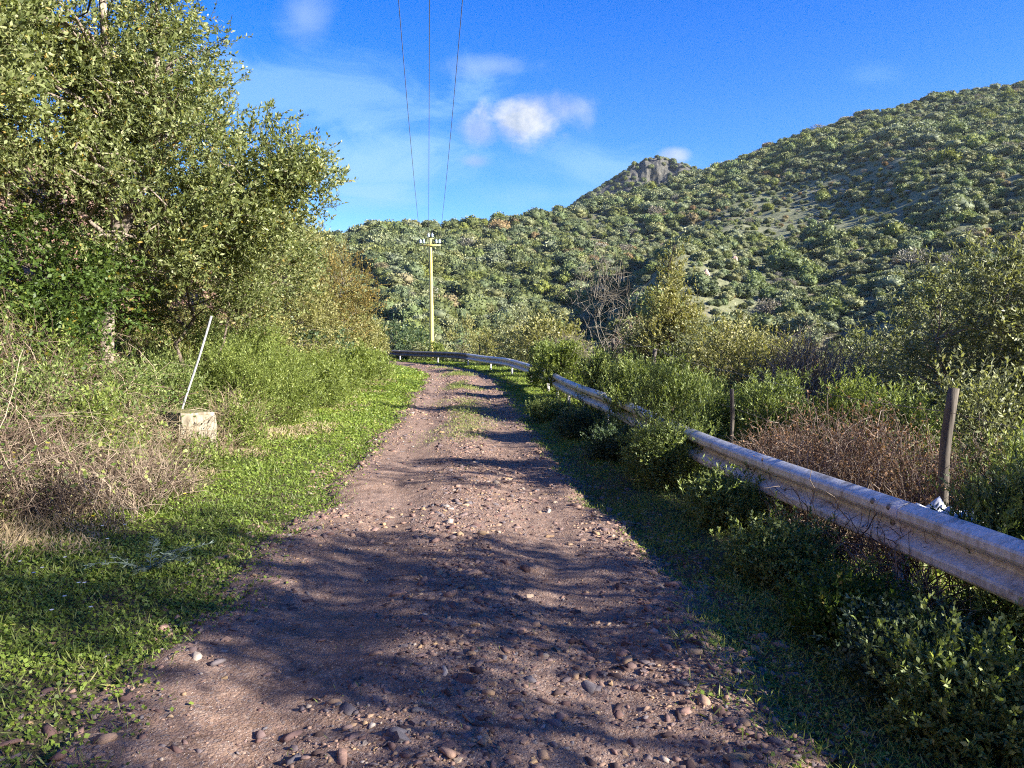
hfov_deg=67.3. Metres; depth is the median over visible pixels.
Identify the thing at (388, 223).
evergreen bush
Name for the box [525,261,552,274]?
evergreen bush
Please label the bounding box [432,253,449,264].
evergreen bush
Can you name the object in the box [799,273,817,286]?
leafy bush
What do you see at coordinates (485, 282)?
evergreen bush
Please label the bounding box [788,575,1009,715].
shrub
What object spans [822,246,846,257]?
evergreen bush
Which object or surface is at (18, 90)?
evergreen tree
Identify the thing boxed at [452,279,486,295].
evergreen bush
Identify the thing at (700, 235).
olive bush
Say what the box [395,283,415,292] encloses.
olive bush
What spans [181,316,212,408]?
marker pole
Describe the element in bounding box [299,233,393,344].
yellow tree
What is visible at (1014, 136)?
olive bush
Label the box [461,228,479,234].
evergreen bush
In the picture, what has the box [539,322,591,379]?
twiggy bush
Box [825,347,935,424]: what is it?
roadside bush
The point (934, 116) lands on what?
olive bush
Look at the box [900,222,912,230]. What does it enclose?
olive bush
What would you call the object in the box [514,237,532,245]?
evergreen bush
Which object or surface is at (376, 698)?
stone
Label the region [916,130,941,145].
olive bush
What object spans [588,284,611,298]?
olive bush
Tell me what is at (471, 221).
evergreen bush
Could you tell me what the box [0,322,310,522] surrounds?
bank grass
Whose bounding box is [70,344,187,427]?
weed clump
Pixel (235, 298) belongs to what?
lentisk bush
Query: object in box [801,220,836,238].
evergreen bush
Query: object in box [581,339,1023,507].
wire fence
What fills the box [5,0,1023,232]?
sky
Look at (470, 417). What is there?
track grass
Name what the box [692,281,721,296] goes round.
evergreen bush
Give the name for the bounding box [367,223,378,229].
evergreen bush
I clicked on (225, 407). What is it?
dry stalks
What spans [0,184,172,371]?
bramble bush
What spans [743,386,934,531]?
dead shrub
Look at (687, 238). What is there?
evergreen bush
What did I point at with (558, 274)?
evergreen bush
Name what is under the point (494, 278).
leafy bush
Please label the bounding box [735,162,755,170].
olive bush
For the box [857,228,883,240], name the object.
olive bush
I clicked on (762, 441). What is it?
dead shrub
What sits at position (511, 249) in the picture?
evergreen bush
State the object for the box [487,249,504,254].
evergreen bush
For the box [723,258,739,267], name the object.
olive bush
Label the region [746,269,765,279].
leafy bush
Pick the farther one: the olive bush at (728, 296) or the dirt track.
the olive bush at (728, 296)
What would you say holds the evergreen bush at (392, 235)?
on the hillside
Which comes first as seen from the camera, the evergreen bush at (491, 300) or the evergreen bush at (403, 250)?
the evergreen bush at (491, 300)
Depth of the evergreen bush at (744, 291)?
131.92 m
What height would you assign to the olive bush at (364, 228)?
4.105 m
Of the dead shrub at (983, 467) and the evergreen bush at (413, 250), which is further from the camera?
the evergreen bush at (413, 250)
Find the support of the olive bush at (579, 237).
on the hillside
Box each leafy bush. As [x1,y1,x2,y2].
[371,254,387,266]
[389,221,411,234]
[417,263,428,275]
[462,270,482,279]
[470,248,485,257]
[475,269,489,277]
[486,273,506,284]
[506,295,528,305]
[530,280,551,295]
[543,257,563,266]
[556,260,577,272]
[557,287,578,305]
[570,287,594,301]
[625,196,645,206]
[626,291,638,302]
[635,266,645,274]
[643,213,663,226]
[723,159,739,167]
[745,273,770,290]
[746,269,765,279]
[758,285,779,299]
[760,239,791,255]
[762,246,806,272]
[797,260,826,278]
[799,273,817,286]
[803,237,819,250]
[820,136,838,146]
[882,222,908,236]
[932,147,963,164]
[945,121,970,132]
[945,193,968,200]
[960,133,980,141]
[966,135,989,147]
[1015,114,1023,123]
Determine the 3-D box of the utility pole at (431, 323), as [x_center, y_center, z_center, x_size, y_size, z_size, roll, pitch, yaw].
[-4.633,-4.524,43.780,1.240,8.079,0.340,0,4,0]
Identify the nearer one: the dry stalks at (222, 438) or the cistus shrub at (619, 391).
the dry stalks at (222, 438)
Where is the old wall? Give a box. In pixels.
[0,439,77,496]
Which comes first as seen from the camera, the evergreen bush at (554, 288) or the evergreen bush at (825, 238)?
the evergreen bush at (825, 238)
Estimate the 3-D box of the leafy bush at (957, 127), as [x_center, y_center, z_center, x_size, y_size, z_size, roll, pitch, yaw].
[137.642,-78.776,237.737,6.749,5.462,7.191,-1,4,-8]
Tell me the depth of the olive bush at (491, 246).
211.78 m
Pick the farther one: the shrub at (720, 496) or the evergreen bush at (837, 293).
the evergreen bush at (837, 293)
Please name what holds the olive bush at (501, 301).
on the hillside
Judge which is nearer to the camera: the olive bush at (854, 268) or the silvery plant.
the silvery plant
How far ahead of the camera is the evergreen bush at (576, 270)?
184.96 m
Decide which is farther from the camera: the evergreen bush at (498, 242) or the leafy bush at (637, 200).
the leafy bush at (637, 200)
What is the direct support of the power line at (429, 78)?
attached to the utility pole at (431, 323)
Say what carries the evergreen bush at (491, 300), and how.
on the hillside
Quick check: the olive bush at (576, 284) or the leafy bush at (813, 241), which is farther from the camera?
the olive bush at (576, 284)
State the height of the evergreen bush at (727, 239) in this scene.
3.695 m
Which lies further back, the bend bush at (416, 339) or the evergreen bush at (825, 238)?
the evergreen bush at (825, 238)
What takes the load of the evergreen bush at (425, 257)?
on the hillside
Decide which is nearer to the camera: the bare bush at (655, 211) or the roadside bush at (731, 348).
the roadside bush at (731, 348)
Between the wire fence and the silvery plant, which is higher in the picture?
the wire fence
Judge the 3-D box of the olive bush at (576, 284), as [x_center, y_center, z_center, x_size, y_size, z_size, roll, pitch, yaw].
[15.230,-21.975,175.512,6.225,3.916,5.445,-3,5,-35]
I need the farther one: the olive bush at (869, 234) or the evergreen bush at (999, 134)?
the evergreen bush at (999, 134)
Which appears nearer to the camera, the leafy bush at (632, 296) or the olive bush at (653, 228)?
the leafy bush at (632, 296)
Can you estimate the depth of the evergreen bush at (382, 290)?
151.38 m
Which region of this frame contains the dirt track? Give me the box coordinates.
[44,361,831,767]
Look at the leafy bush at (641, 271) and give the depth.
171.39 m
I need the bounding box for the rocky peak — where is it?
[587,157,691,198]
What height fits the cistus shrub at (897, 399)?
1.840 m
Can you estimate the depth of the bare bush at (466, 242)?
216.84 m
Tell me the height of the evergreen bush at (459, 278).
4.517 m
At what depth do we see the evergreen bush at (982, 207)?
156.04 m
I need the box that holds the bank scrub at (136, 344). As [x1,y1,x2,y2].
[0,136,289,384]
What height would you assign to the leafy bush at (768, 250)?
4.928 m
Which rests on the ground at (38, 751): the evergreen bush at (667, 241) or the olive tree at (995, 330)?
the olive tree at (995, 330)
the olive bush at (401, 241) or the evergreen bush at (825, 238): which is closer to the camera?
the evergreen bush at (825, 238)
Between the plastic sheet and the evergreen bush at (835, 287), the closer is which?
the plastic sheet
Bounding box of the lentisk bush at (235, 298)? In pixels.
[15,200,332,403]
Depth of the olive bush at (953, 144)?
213.04 m
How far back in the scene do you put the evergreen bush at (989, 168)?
180.69 m
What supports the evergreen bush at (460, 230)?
on the hillside
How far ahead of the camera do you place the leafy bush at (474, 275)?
185.98 m
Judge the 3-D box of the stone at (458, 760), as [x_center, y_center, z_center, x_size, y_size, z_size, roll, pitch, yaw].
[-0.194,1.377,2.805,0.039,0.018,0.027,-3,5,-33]
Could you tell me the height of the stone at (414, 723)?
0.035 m
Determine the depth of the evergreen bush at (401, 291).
150.41 m
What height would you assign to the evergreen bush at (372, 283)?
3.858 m
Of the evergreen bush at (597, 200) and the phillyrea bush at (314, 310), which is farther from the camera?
the evergreen bush at (597, 200)
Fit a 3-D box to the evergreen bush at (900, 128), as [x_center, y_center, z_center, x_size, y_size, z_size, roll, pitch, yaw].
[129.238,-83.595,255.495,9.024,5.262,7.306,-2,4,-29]
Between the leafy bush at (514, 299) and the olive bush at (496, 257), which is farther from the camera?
the olive bush at (496, 257)
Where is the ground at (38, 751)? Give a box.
[0,139,1023,767]
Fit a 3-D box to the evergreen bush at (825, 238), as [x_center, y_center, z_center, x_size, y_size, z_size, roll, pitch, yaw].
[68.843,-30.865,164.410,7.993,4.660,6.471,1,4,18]
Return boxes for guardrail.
[386,350,1023,606]
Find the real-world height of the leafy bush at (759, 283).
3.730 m
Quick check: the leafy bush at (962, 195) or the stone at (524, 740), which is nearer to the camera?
the stone at (524, 740)
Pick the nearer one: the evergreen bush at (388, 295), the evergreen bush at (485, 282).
the evergreen bush at (388, 295)
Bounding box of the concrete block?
[157,408,216,456]
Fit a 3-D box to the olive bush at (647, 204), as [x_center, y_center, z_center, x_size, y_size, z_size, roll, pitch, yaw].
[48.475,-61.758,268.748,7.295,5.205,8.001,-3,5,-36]
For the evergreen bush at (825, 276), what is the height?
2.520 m
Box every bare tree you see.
[557,233,650,369]
[606,313,648,368]
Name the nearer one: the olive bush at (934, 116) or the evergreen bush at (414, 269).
the evergreen bush at (414, 269)
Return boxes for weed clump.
[0,280,118,394]
[0,316,107,440]
[27,365,167,457]
[56,409,150,485]
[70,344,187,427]
[165,427,248,474]
[204,385,281,448]
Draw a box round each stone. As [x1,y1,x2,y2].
[95,753,105,759]
[221,636,231,641]
[372,695,382,701]
[393,730,410,742]
[409,720,419,725]
[418,732,432,735]
[434,669,444,672]
[453,757,462,762]
[458,752,468,757]
[464,688,472,695]
[483,678,499,685]
[506,754,520,760]
[519,737,528,743]
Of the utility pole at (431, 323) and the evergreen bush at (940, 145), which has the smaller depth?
the utility pole at (431, 323)
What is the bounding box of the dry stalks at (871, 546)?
[737,470,1004,627]
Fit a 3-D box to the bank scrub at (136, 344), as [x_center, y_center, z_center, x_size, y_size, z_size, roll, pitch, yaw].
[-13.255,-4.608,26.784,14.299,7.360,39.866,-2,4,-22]
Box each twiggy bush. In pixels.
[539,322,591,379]
[730,318,905,466]
[733,320,860,443]
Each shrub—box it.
[117,341,224,411]
[122,299,258,409]
[174,333,295,432]
[196,308,314,401]
[209,341,337,427]
[261,344,363,408]
[297,336,373,397]
[323,337,396,388]
[345,338,395,377]
[522,392,575,422]
[524,336,567,386]
[532,337,593,397]
[545,400,608,440]
[569,339,622,419]
[576,419,644,462]
[583,346,685,430]
[611,340,736,477]
[611,341,699,425]
[615,403,712,493]
[662,454,791,534]
[673,361,768,447]
[705,491,880,592]
[709,403,846,513]
[719,363,835,452]
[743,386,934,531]
[760,546,952,656]
[782,364,907,468]
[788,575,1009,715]
[803,392,981,588]
[813,374,983,502]
[849,591,1023,767]
[885,422,1021,578]
[923,426,1023,651]
[928,432,1023,637]
[956,417,1023,522]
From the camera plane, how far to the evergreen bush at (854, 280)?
132.39 m
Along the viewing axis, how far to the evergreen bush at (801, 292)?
130.54 m
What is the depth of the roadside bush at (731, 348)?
10.60 m
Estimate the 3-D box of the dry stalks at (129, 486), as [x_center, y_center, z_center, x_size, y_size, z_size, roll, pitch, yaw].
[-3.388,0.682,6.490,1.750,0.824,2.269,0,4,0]
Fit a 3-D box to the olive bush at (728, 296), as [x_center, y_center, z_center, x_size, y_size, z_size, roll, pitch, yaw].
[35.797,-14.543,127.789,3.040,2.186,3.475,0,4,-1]
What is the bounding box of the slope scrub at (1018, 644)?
[408,358,1023,652]
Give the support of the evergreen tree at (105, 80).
on the ground at (38, 751)
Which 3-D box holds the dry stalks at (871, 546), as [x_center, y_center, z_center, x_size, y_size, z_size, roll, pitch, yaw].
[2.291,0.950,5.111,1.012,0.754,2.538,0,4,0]
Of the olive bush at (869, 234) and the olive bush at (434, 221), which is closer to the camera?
the olive bush at (869, 234)
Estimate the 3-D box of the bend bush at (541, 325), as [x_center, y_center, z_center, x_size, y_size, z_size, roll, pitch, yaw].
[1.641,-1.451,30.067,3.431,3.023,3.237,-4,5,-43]
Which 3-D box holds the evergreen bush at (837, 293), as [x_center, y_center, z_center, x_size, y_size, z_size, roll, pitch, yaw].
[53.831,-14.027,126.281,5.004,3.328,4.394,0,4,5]
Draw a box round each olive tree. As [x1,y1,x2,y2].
[802,282,1023,414]
[821,220,1023,493]
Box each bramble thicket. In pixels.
[0,286,226,433]
[0,287,216,463]
[0,340,207,562]
[2,351,246,483]
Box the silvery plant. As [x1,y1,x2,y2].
[83,536,215,574]
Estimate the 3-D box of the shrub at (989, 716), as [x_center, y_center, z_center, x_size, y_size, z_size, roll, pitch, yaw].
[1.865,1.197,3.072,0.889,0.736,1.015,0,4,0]
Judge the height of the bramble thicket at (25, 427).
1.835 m
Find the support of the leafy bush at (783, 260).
on the hillside
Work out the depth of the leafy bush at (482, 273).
188.28 m
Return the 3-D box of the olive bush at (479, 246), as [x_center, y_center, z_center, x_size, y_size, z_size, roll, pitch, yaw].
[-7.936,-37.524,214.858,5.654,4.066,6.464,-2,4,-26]
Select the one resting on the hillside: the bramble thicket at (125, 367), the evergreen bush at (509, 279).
the evergreen bush at (509, 279)
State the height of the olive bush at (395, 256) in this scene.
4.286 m
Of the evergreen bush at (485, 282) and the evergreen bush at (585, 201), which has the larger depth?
the evergreen bush at (585, 201)
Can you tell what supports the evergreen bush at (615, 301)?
on the hillside
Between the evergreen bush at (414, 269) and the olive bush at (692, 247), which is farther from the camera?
the evergreen bush at (414, 269)
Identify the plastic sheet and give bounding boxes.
[915,496,973,522]
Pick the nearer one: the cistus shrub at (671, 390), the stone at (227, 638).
the stone at (227, 638)
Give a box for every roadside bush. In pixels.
[260,305,367,376]
[325,311,387,357]
[332,297,389,355]
[344,310,394,358]
[587,309,666,394]
[648,306,777,414]
[679,302,797,441]
[688,317,831,438]
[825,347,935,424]
[874,344,1023,500]
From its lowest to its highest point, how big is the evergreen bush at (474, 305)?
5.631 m
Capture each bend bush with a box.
[378,314,428,357]
[396,331,436,348]
[437,342,463,361]
[441,313,492,362]
[458,335,500,361]
[472,318,526,365]
[489,299,565,362]
[509,309,600,373]
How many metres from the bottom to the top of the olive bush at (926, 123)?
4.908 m
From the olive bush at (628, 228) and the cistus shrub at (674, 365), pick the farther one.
the olive bush at (628, 228)
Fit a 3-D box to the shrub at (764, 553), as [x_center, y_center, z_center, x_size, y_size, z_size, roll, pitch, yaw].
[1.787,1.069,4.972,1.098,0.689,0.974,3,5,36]
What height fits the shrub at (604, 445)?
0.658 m
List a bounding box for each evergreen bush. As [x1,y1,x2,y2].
[356,277,376,286]
[357,242,374,249]
[358,250,387,270]
[363,230,383,239]
[366,244,394,253]
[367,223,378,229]
[375,220,392,226]
[375,239,400,247]
[376,287,391,299]
[377,292,402,302]
[378,227,399,234]
[379,231,396,239]
[383,247,401,254]
[387,258,405,266]
[387,298,400,303]
[389,245,407,255]
[389,285,411,297]
[393,233,412,241]
[397,261,425,277]
[399,227,419,235]
[401,294,427,302]
[402,242,421,248]
[404,253,426,261]
[406,233,426,239]
[406,247,428,255]
[406,281,428,291]
[413,237,428,247]
[415,254,440,262]
[417,257,444,273]
[426,246,447,253]
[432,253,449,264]
[436,243,456,250]
[440,234,462,244]
[443,253,459,261]
[444,250,460,257]
[446,260,464,274]
[448,281,460,291]
[451,275,478,284]
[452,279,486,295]
[455,228,470,233]
[456,245,475,257]
[457,293,490,315]
[458,260,488,272]
[459,214,479,226]
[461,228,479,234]
[477,278,490,286]
[482,296,497,310]
[483,229,503,240]
[484,271,508,282]
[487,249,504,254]
[487,267,499,273]
[488,282,509,292]
[491,239,506,244]
[501,274,513,282]
[505,244,530,254]
[507,225,526,232]
[507,250,530,261]
[509,260,532,272]
[511,288,534,298]
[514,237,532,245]
[521,274,544,286]
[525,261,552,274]
[526,207,545,219]
[528,257,545,262]
[535,270,554,279]
[546,289,567,301]
[548,284,565,293]
[550,250,578,265]
[552,269,565,276]
[555,238,578,252]
[565,266,586,280]
[572,238,596,248]
[578,198,599,205]
[590,270,611,283]
[592,196,606,202]
[603,279,631,297]
[607,297,624,307]
[609,257,631,266]
[616,191,628,196]
[632,190,646,196]
[644,191,660,201]
[661,237,685,246]
[664,239,685,248]
[677,235,694,243]
[684,271,711,285]
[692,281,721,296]
[718,235,736,243]
[734,284,756,298]
[737,159,755,164]
[772,280,794,290]
[778,151,796,158]
[788,287,808,296]
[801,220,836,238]
[805,296,826,305]
[813,271,832,281]
[815,230,851,246]
[821,284,848,294]
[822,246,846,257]
[824,289,852,299]
[846,276,867,285]
[860,278,883,291]
[888,125,910,133]
[933,140,945,148]
[943,120,969,129]
[944,135,965,141]
[946,187,970,197]
[972,198,991,213]
[980,161,1005,173]
[987,130,1009,140]
[990,219,1018,233]
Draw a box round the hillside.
[336,98,1023,389]
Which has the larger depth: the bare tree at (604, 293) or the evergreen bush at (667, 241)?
the evergreen bush at (667, 241)
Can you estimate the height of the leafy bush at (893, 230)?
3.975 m
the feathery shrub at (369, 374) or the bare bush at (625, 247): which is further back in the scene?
the bare bush at (625, 247)
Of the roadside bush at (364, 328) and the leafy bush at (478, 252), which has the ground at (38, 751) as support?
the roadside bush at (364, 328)
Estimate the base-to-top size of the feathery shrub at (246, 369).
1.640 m
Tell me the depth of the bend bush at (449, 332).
51.91 m
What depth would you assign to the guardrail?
4.70 m
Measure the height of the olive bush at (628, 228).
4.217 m
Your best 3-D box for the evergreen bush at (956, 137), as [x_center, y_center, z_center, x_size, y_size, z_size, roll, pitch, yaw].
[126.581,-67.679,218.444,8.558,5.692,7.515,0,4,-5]
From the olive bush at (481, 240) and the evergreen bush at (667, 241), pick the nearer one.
the evergreen bush at (667, 241)
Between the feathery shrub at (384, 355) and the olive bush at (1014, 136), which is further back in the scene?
the olive bush at (1014, 136)
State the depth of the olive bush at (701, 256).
146.72 m
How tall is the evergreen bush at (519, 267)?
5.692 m
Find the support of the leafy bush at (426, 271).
on the hillside
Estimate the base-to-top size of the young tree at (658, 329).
3.936 m
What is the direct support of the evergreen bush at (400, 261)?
on the hillside
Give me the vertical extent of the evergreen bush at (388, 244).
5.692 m
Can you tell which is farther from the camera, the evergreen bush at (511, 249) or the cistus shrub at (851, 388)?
the evergreen bush at (511, 249)
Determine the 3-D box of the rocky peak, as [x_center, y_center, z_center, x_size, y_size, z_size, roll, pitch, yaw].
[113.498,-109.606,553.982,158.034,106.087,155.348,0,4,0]
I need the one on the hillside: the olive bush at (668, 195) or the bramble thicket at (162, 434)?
the olive bush at (668, 195)
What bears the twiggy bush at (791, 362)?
on the ground at (38, 751)
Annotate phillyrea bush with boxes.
[143,194,354,367]
[219,202,372,348]
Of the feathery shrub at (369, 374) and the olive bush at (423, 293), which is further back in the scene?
the olive bush at (423, 293)
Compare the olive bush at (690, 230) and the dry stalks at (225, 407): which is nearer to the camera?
the dry stalks at (225, 407)
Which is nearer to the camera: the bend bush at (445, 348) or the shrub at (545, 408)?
the shrub at (545, 408)
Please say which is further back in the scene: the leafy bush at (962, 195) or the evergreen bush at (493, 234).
the evergreen bush at (493, 234)
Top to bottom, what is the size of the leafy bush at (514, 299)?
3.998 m
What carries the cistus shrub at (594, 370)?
on the ground at (38, 751)
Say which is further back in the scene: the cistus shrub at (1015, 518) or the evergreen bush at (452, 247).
the evergreen bush at (452, 247)
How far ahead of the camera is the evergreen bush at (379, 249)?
186.92 m
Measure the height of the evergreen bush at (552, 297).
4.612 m
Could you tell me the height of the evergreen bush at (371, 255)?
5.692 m
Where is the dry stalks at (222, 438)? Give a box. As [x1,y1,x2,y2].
[141,402,262,461]
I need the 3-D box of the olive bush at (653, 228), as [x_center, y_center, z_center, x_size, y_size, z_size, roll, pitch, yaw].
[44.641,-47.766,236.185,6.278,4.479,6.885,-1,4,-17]
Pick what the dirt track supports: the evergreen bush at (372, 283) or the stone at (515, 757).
the stone at (515, 757)
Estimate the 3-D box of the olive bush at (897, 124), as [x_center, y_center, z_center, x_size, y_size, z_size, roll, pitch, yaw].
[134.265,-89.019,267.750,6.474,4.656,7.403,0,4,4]
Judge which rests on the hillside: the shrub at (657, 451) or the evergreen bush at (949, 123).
the evergreen bush at (949, 123)
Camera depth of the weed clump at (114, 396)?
7.50 m
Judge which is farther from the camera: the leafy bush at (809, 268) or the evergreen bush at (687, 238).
the evergreen bush at (687, 238)
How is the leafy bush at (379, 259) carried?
on the hillside
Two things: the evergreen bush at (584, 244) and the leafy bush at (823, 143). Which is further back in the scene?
the leafy bush at (823, 143)
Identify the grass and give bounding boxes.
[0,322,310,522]
[0,365,423,767]
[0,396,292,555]
[284,365,611,762]
[445,359,1023,654]
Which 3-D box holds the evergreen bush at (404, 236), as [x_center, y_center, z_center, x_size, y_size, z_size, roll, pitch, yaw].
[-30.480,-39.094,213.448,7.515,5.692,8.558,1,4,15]
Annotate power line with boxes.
[398,0,420,239]
[428,0,429,232]
[439,0,462,239]
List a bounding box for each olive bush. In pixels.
[356,224,368,231]
[362,219,379,225]
[362,233,391,243]
[382,251,405,261]
[384,271,406,287]
[392,238,413,246]
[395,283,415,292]
[401,218,422,227]
[407,235,419,241]
[414,289,428,297]
[421,219,441,226]
[446,249,465,259]
[459,233,478,243]
[473,243,486,251]
[474,237,497,245]
[482,251,506,263]
[483,289,506,297]
[484,242,507,252]
[496,296,508,307]
[543,240,560,252]
[565,280,589,290]
[570,204,586,210]
[573,234,587,240]
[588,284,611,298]
[614,226,631,233]
[623,193,643,200]
[637,201,655,213]
[642,258,653,266]
[645,222,665,234]
[658,189,674,199]
[681,225,706,235]
[683,243,699,253]
[691,249,710,261]
[694,231,716,240]
[718,290,735,302]
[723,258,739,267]
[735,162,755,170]
[774,293,793,304]
[795,242,814,250]
[836,294,866,309]
[843,261,869,275]
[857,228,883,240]
[877,125,893,136]
[888,122,905,127]
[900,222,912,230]
[909,119,933,128]
[915,126,937,133]
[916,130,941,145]
[922,111,943,121]
[941,138,967,149]
[990,124,1013,132]
[1006,132,1023,140]
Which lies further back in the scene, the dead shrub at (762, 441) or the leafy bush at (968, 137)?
the leafy bush at (968, 137)
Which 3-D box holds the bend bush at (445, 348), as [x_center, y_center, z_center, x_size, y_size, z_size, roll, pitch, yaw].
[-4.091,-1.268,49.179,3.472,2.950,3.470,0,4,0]
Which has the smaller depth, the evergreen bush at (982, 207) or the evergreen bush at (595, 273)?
the evergreen bush at (982, 207)
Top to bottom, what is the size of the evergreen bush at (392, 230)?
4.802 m
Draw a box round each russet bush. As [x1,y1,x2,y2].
[393,272,414,285]
[487,219,510,229]
[1001,231,1023,240]
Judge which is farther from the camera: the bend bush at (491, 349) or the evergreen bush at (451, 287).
the evergreen bush at (451, 287)
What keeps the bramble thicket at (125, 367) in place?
on the ground at (38, 751)
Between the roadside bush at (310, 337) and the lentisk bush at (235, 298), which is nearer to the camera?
the lentisk bush at (235, 298)
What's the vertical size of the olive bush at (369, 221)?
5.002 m
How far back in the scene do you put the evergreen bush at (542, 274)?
189.50 m
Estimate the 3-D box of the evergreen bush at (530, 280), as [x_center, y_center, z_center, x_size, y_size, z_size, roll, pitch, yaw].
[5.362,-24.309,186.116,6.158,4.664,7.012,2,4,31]
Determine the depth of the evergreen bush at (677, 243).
156.37 m
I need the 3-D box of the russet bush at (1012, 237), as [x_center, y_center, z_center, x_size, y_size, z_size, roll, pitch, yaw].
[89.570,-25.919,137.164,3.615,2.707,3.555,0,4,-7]
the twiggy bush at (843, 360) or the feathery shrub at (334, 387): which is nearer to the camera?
the twiggy bush at (843, 360)
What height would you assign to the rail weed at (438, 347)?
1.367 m
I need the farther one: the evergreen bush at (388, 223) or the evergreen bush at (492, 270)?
the evergreen bush at (388, 223)
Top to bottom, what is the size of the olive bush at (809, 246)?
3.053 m
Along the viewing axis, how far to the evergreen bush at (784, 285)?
135.16 m
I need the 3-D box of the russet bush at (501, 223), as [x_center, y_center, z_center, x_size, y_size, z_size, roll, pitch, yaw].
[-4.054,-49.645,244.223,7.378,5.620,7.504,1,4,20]
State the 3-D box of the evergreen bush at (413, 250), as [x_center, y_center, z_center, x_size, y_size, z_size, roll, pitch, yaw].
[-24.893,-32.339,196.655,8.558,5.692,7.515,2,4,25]
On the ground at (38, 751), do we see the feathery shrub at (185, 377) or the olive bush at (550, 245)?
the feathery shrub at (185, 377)
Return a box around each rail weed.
[392,344,412,359]
[406,341,431,359]
[420,340,445,360]
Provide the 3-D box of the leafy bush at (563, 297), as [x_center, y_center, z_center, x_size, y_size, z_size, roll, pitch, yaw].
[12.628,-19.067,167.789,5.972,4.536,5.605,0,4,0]
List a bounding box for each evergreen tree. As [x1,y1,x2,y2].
[0,0,81,170]
[0,0,256,230]
[0,0,355,376]
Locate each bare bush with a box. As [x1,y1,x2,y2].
[457,237,476,247]
[618,243,633,251]
[647,205,665,214]
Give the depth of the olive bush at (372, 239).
205.94 m
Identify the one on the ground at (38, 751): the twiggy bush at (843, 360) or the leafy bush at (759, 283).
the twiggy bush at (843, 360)
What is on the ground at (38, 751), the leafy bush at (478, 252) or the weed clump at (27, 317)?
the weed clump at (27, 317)
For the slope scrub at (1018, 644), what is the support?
on the ground at (38, 751)
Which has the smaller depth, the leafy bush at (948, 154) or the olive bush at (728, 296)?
the olive bush at (728, 296)
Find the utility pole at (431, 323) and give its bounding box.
[419,233,440,349]
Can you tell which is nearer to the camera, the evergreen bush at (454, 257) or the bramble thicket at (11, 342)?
the bramble thicket at (11, 342)
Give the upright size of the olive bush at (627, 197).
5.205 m
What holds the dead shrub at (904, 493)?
on the ground at (38, 751)
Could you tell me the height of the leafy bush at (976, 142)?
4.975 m
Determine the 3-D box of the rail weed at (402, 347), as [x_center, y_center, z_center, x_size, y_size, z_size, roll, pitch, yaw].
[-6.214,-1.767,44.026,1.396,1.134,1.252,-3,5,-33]
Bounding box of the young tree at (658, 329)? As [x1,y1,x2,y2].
[617,235,731,372]
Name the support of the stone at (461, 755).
on the dirt track
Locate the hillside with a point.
(914, 196)
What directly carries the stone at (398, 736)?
on the dirt track
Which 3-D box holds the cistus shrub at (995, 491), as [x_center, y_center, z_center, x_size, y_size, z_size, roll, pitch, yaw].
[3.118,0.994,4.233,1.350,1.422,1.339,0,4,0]
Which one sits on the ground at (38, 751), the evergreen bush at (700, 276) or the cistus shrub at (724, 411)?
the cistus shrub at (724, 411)
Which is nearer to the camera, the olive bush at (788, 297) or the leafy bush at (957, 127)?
the olive bush at (788, 297)
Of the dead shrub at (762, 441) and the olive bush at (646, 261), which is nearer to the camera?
the dead shrub at (762, 441)
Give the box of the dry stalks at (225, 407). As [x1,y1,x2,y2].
[192,381,286,446]
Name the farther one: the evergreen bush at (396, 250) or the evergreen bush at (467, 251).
the evergreen bush at (467, 251)
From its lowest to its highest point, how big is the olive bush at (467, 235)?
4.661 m
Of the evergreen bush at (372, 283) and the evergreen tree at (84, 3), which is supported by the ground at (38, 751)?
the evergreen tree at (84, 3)
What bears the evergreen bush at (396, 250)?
on the hillside
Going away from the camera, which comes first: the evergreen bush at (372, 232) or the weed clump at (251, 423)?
the weed clump at (251, 423)
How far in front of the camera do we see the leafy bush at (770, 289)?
132.17 m
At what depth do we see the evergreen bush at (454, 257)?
195.99 m
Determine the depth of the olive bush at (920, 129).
242.71 m
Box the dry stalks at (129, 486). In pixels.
[0,421,236,540]
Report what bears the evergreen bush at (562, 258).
on the hillside
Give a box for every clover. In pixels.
[0,364,430,767]
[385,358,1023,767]
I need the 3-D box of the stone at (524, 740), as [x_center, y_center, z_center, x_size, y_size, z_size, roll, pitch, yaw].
[0.040,1.392,2.998,0.047,0.021,0.044,8,4,29]

